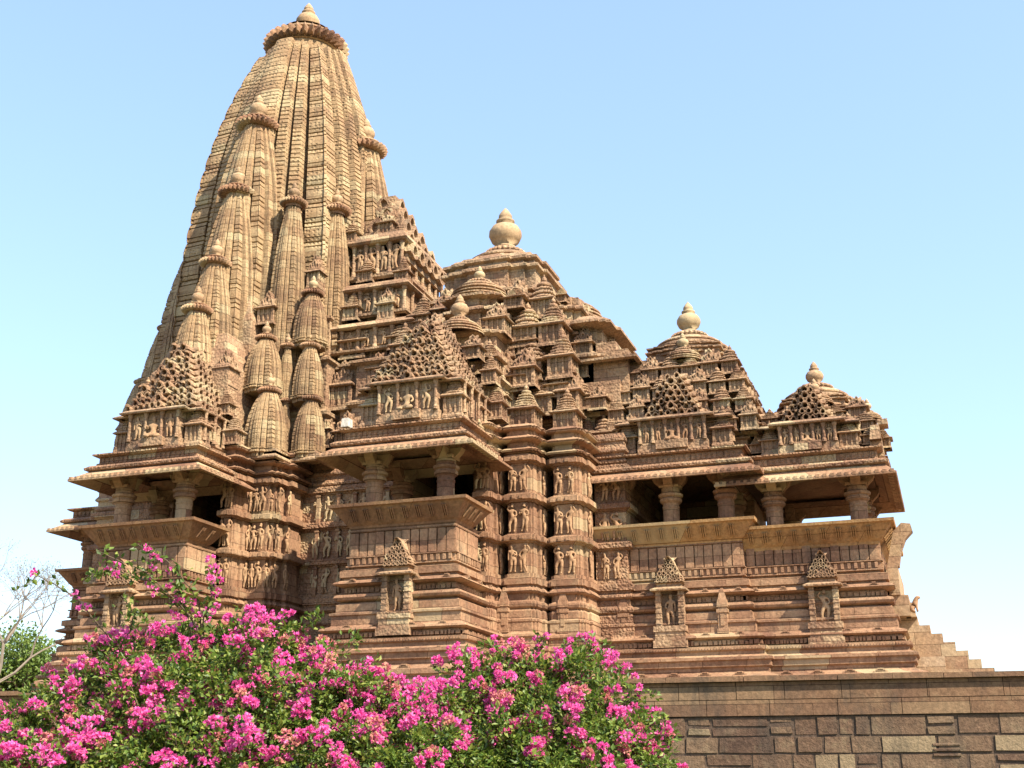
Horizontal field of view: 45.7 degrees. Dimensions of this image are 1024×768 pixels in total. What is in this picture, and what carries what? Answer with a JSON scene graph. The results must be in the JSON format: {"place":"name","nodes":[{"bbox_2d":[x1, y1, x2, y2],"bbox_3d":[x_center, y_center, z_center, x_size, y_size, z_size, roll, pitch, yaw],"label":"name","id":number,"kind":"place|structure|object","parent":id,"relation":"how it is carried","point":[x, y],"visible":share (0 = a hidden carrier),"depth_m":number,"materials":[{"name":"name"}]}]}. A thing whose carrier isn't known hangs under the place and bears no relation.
{"place":"outdoors","nodes":[
{"label":"outdoors","id":0,"kind":"place"},
{"bbox_2d":[0,0,1023,670],"label":"sky","id":1,"kind":"structure","parent":0,"point":[835,185],"materials":[{"name":"blue"}]},
{"label":"ground","id":2,"kind":"structure","parent":0,"visible":0},
{"bbox_2d":[0,616,61,690],"bbox_3d":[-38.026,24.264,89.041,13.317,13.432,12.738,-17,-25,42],"label":"leafy tree","id":3,"kind":"object","parent":2,"relation":"on","point":[29,670],"visible":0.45,"depth_m":87.65,"materials":[{"name":"green plant"}]},
{"bbox_2d":[0,538,78,682],"bbox_3d":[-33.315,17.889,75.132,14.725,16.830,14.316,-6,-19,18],"label":"bare tree","id":4,"kind":"object","parent":2,"relation":"on","point":[14,627],"visible":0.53,"depth_m":76.86,"materials":[{"name":"grey plant"}]},
{"bbox_2d":[0,541,485,767],"bbox_3d":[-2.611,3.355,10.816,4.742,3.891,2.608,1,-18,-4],"label":"bougainvillea bush","id":5,"kind":"object","parent":2,"relation":"on","point":[132,734],"visible":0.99,"depth_m":10.80,"materials":[{"name":"pink plant"}]},
{"bbox_2d":[0,671,1023,767],"bbox_3d":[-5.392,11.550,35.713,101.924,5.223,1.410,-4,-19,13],"label":"platform wall","id":6,"kind":"structure","parent":2,"relation":"on","point":[931,720],"depth_m":32.35,"materials":[{"name":"stone"}]},
{"bbox_2d":[417,629,688,767],"bbox_3d":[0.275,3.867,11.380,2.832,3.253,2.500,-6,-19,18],"label":"bougainvillea bush","id":7,"kind":"object","parent":2,"relation":"on","point":[515,725],"visible":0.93,"depth_m":11.58,"materials":[{"name":"pink plant"}]},
{"label":"platform paving","id":8,"kind":"structure","parent":0,"visible":0},
{"bbox_2d":[29,3,994,690],"bbox_3d":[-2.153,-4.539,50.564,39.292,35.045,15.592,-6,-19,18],"label":"stone temple","id":9,"kind":"structure","parent":8,"relation":"on","point":[341,413],"depth_m":44.80,"materials":[{"name":"stone"}]}
]}

